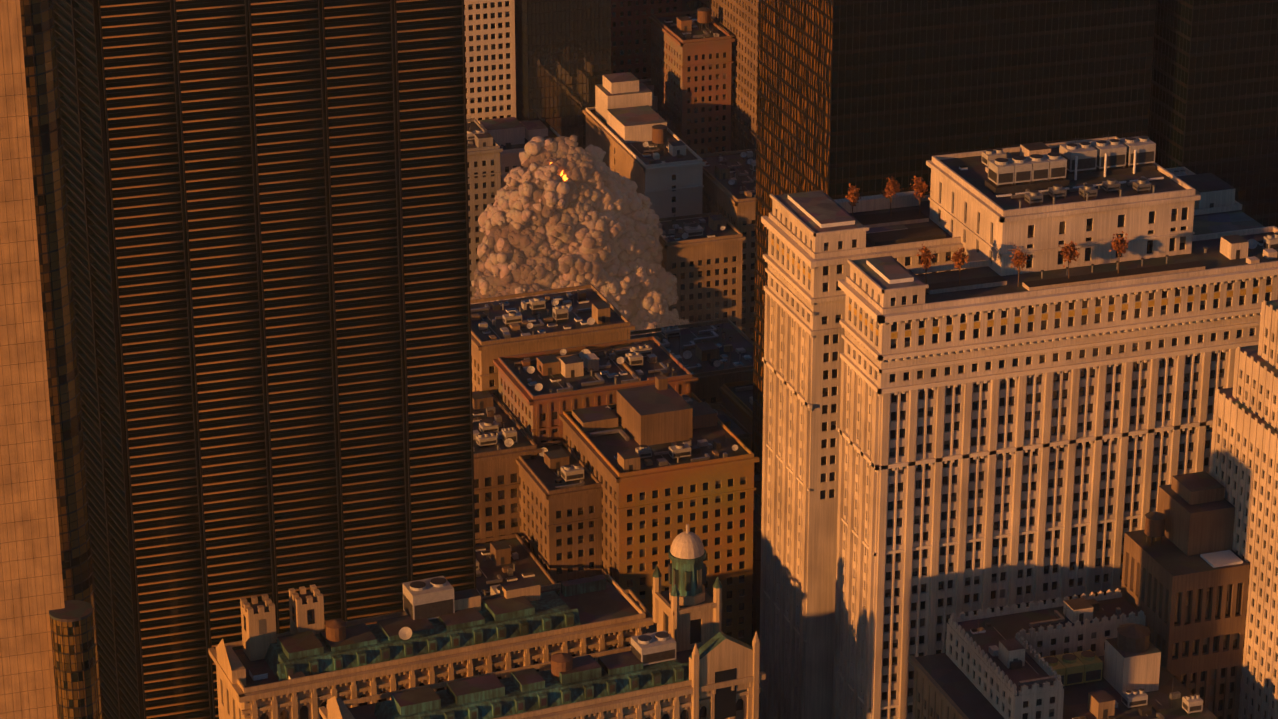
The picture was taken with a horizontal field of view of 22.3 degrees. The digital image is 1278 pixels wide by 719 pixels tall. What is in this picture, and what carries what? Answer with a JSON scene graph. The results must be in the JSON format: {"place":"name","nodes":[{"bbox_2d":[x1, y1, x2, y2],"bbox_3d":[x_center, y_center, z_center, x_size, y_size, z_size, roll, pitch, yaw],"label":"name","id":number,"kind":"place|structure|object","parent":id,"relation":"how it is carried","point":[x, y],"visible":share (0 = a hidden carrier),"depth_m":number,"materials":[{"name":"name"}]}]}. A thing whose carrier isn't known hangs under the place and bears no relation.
{"place":"outdoors","nodes":[
{"label":"outdoors","id":0,"kind":"place"},
{"bbox_2d":[467,118,502,299],"bbox_3d":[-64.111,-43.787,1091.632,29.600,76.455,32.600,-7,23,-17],"label":"building","id":1,"kind":"structure","parent":0,"point":[488,184],"depth_m":1073.54,"materials":[{"name":"grey stone"}]},
{"bbox_2d":[478,117,559,187],"bbox_3d":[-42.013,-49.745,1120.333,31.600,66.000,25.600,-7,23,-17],"label":"building","id":2,"kind":"structure","parent":0,"point":[535,131],"depth_m":1105.92,"materials":[{"name":"beige stone"}]},
{"bbox_2d":[470,135,689,335],"bbox_3d":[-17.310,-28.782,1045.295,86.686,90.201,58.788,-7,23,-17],"label":"cloud","id":3,"kind":"structure","parent":0,"point":[537,238],"depth_m":1028.08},
{"bbox_2d":[583,72,705,221],"bbox_3d":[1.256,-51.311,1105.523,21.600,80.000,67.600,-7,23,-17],"label":"building","id":4,"kind":"structure","parent":0,"point":[633,123],"depth_m":1085.10,"materials":[{"name":"beige stone"}]},
{"bbox_2d":[658,212,745,329],"bbox_3d":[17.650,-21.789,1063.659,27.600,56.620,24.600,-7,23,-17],"label":"building","id":5,"kind":"structure","parent":0,"point":[689,226],"depth_m":1051.19,"materials":[{"name":"beige stone"}]},
{"bbox_2d":[698,149,755,341],"bbox_3d":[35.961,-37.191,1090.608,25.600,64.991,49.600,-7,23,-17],"label":"building","id":6,"kind":"structure","parent":0,"point":[748,218],"depth_m":1072.46,"materials":[{"name":"beige stone"}]},
{"label":"ground","id":7,"kind":"structure","parent":0,"visible":0},
{"bbox_2d":[0,0,102,718],"bbox_3d":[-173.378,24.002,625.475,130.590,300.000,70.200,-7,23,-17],"label":"granite tower","id":8,"kind":"structure","parent":7,"relation":"on","point":[52,229],"depth_m":614.69,"materials":[{"name":"beige stone"}]},
{"bbox_2d":[53,0,475,718],"bbox_3d":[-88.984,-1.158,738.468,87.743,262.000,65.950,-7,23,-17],"label":"skyscraper","id":9,"kind":"structure","parent":7,"relation":"on","point":[253,316],"depth_m":703.65,"materials":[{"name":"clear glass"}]},
{"bbox_2d":[208,524,765,718],"bbox_3d":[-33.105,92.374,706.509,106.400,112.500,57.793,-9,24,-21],"label":"trinity buildings","id":10,"kind":"structure","parent":7,"relation":"on","point":[486,631],"depth_m":694.76,"materials":[{"name":"stone"}]},
{"bbox_2d":[464,0,515,122],"bbox_3d":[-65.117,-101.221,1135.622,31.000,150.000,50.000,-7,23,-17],"label":"high-rise building","id":11,"kind":"structure","parent":7,"relation":"on","point":[491,64],"depth_m":1111.63,"materials":[{"name":"beige concrete"}]},
{"bbox_2d":[472,390,541,544],"bbox_3d":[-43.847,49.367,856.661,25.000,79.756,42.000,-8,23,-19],"label":"building","id":12,"kind":"structure","parent":7,"relation":"on","point":[484,466],"depth_m":832.24,"materials":[{"name":"brown stone"}]},
{"bbox_2d":[475,529,560,603],"bbox_3d":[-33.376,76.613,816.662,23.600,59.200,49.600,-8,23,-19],"label":"building","id":13,"kind":"structure","parent":7,"relation":"on","point":[512,560],"depth_m":816.91,"materials":[{"name":"concrete"}]},
{"bbox_2d":[470,284,634,399],"bbox_3d":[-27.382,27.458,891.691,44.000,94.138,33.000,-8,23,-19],"label":"block","id":14,"kind":"structure","parent":7,"relation":"on","point":[573,314],"depth_m":868.99,"materials":[{"name":"beige stone"}]},
{"bbox_2d":[516,439,602,588],"bbox_3d":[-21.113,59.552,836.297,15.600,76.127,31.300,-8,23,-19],"label":"block","id":15,"kind":"structure","parent":7,"relation":"on","point":[585,541],"depth_m":817.00,"materials":[{"name":"brown brick"}]},
{"bbox_2d":[514,0,610,149],"bbox_3d":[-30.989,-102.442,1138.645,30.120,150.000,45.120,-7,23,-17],"label":"glass tower","id":16,"kind":"structure","parent":7,"relation":"on","point":[524,27],"depth_m":1115.54,"materials":[{"name":"grey"}]},
{"bbox_2d":[493,330,697,447],"bbox_3d":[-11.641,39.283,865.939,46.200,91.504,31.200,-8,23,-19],"label":"block","id":17,"kind":"structure","parent":7,"relation":"on","point":[547,392],"depth_m":846.61,"materials":[{"name":"brown brick"}]},
{"bbox_2d":[618,589,656,632],"bbox_3d":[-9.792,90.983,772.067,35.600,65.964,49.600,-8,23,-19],"label":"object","id":18,"kind":"structure","parent":7,"relation":"on","point":[652,629],"depth_m":778.95,"materials":[{"name":"beige stone"}]},
{"bbox_2d":[611,0,681,79],"bbox_3d":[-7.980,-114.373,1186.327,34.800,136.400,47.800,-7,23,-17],"label":"skyscraper","id":19,"kind":"structure","parent":7,"relation":"on","point":[640,49],"depth_m":1161.13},
{"bbox_2d":[639,79,657,112],"bbox_3d":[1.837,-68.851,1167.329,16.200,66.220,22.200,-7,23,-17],"label":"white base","id":20,"kind":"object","parent":7,"relation":"on","point":[654,98],"depth_m":1149.78,"materials":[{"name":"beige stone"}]},
{"bbox_2d":[559,375,758,646],"bbox_3d":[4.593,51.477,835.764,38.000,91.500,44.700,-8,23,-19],"label":"building","id":21,"kind":"structure","parent":7,"relation":"on","point":[631,486],"depth_m":813.33,"materials":[{"name":"brown brick"}]},
{"bbox_2d":[682,0,696,15],"bbox_3d":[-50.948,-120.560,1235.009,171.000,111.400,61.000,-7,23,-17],"label":"building","id":22,"kind":"structure","parent":7,"relation":"on","point":[686,6],"depth_m":1220.70,"materials":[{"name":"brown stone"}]},
{"bbox_2d":[648,7,734,157],"bbox_3d":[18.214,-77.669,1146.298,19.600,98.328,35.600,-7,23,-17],"label":"building","id":23,"kind":"structure","parent":7,"relation":"on","point":[691,111],"depth_m":1126.14,"materials":[{"name":"brown stone"}]},
{"bbox_2d":[630,318,753,408],"bbox_3d":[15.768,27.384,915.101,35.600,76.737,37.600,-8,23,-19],"label":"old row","id":24,"kind":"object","parent":7,"relation":"on","point":[732,374],"visible":0.23,"depth_m":900.51,"materials":[{"name":"beige stone"}]},
{"bbox_2d":[697,0,757,154],"bbox_3d":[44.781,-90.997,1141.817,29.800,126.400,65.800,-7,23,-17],"label":"building","id":25,"kind":"structure","parent":7,"relation":"on","point":[748,51],"depth_m":1118.88,"materials":[{"name":"brown stone"}]},
{"bbox_2d":[710,404,751,449],"bbox_3d":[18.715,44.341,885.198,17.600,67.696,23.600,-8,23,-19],"label":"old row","id":26,"kind":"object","parent":7,"relation":"on","point":[746,440],"visible":0.04,"depth_m":871.90,"materials":[{"name":"beige stone"}]},
{"bbox_2d":[720,380,752,450],"bbox_3d":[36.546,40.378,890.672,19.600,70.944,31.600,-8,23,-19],"label":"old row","id":27,"kind":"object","parent":7,"relation":"on","point":[728,394],"visible":0.08,"depth_m":883.05,"materials":[{"name":"brick"}]},
{"bbox_2d":[752,473,761,641],"bbox_3d":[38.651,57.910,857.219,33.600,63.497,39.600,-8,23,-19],"label":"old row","id":28,"kind":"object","parent":7,"relation":"on","point":[756,550],"visible":0.1,"depth_m":834.41,"materials":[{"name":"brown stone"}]},
{"bbox_2d":[752,0,1155,474],"bbox_3d":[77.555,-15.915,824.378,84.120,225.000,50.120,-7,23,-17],"label":"dark glass tower","id":29,"kind":"structure","parent":7,"relation":"on","point":[813,153],"depth_m":779.09,"materials":[{"name":"black glass"}]},
{"bbox_2d":[759,132,1277,718],"bbox_3d":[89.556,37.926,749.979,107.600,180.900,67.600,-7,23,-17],"label":"high-rise building","id":30,"kind":"structure","parent":7,"relation":"on","point":[1033,240],"depth_m":710.26,"materials":[{"name":"beige stone"}]},
{"bbox_2d":[845,183,860,215],"bbox_3d":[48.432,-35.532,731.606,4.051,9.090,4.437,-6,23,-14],"label":"terrace tree","id":31,"kind":"object","parent":30,"relation":"on","point":[852,197],"visible":1,"depth_m":729.94,"materials":[{"name":"orange plant"}]},
{"bbox_2d":[880,176,903,215],"bbox_3d":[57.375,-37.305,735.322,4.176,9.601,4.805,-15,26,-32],"label":"terrace tree","id":32,"kind":"object","parent":30,"relation":"on","point":[892,185],"visible":1,"depth_m":733.83,"materials":[{"name":"orange plant"}]},
{"bbox_2d":[909,176,929,213],"bbox_3d":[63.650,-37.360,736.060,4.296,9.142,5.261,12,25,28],"label":"terrace tree","id":33,"kind":"object","parent":30,"relation":"on","point":[917,187],"visible":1,"depth_m":734.96,"materials":[{"name":"orange plant"}]},
{"bbox_2d":[917,243,935,283],"bbox_3d":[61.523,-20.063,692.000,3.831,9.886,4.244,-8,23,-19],"label":"terrace tree","id":34,"kind":"object","parent":30,"relation":"on","point":[924,259],"visible":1,"depth_m":690.83,"materials":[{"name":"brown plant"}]},
{"bbox_2d":[948,247,968,284],"bbox_3d":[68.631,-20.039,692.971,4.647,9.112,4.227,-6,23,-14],"label":"terrace tree","id":35,"kind":"object","parent":30,"relation":"on","point":[963,257],"visible":1,"depth_m":692.29,"materials":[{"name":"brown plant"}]},
{"bbox_2d":[1008,245,1029,286],"bbox_3d":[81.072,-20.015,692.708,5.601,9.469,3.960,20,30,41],"label":"terrace tree","id":36,"kind":"object","parent":30,"relation":"on","point":[1021,257],"visible":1,"depth_m":691.65,"materials":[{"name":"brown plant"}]},
{"bbox_2d":[1059,241,1079,278],"bbox_3d":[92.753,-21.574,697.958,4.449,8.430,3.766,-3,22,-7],"label":"terrace tree","id":37,"kind":"object","parent":30,"relation":"on","point":[1067,255],"visible":1,"depth_m":696.69,"materials":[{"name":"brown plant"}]},
{"bbox_2d":[1109,231,1127,272],"bbox_3d":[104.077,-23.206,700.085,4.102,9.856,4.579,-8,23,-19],"label":"terrace tree","id":38,"kind":"object","parent":30,"relation":"on","point":[1117,242],"visible":1,"depth_m":698.94,"materials":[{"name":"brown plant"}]},
{"bbox_2d":[908,588,1217,718],"bbox_3d":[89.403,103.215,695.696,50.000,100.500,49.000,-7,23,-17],"label":"crenellated building","id":39,"kind":"structure","parent":7,"relation":"on","point":[924,670],"depth_m":681.94,"materials":[{"name":"beige stone"}]},
{"bbox_2d":[1121,471,1249,718],"bbox_3d":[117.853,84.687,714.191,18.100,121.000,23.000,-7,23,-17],"label":"building","id":40,"kind":"structure","parent":7,"relation":"on","point":[1154,542],"depth_m":693.36,"materials":[{"name":"brown stone"}]},
{"bbox_2d":[1148,0,1277,227],"bbox_3d":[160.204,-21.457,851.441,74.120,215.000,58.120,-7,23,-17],"label":"dark glass tower","id":41,"kind":"structure","parent":7,"relation":"on","point":[1202,142],"depth_m":797.26,"materials":[{"name":"black glass"}]},
{"bbox_2d":[1209,300,1277,718],"bbox_3d":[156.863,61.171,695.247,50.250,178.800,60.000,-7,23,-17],"label":"deco tower","id":42,"kind":"structure","parent":7,"relation":"on","point":[1265,455],"depth_m":685.92,"materials":[{"name":"beige stone"}]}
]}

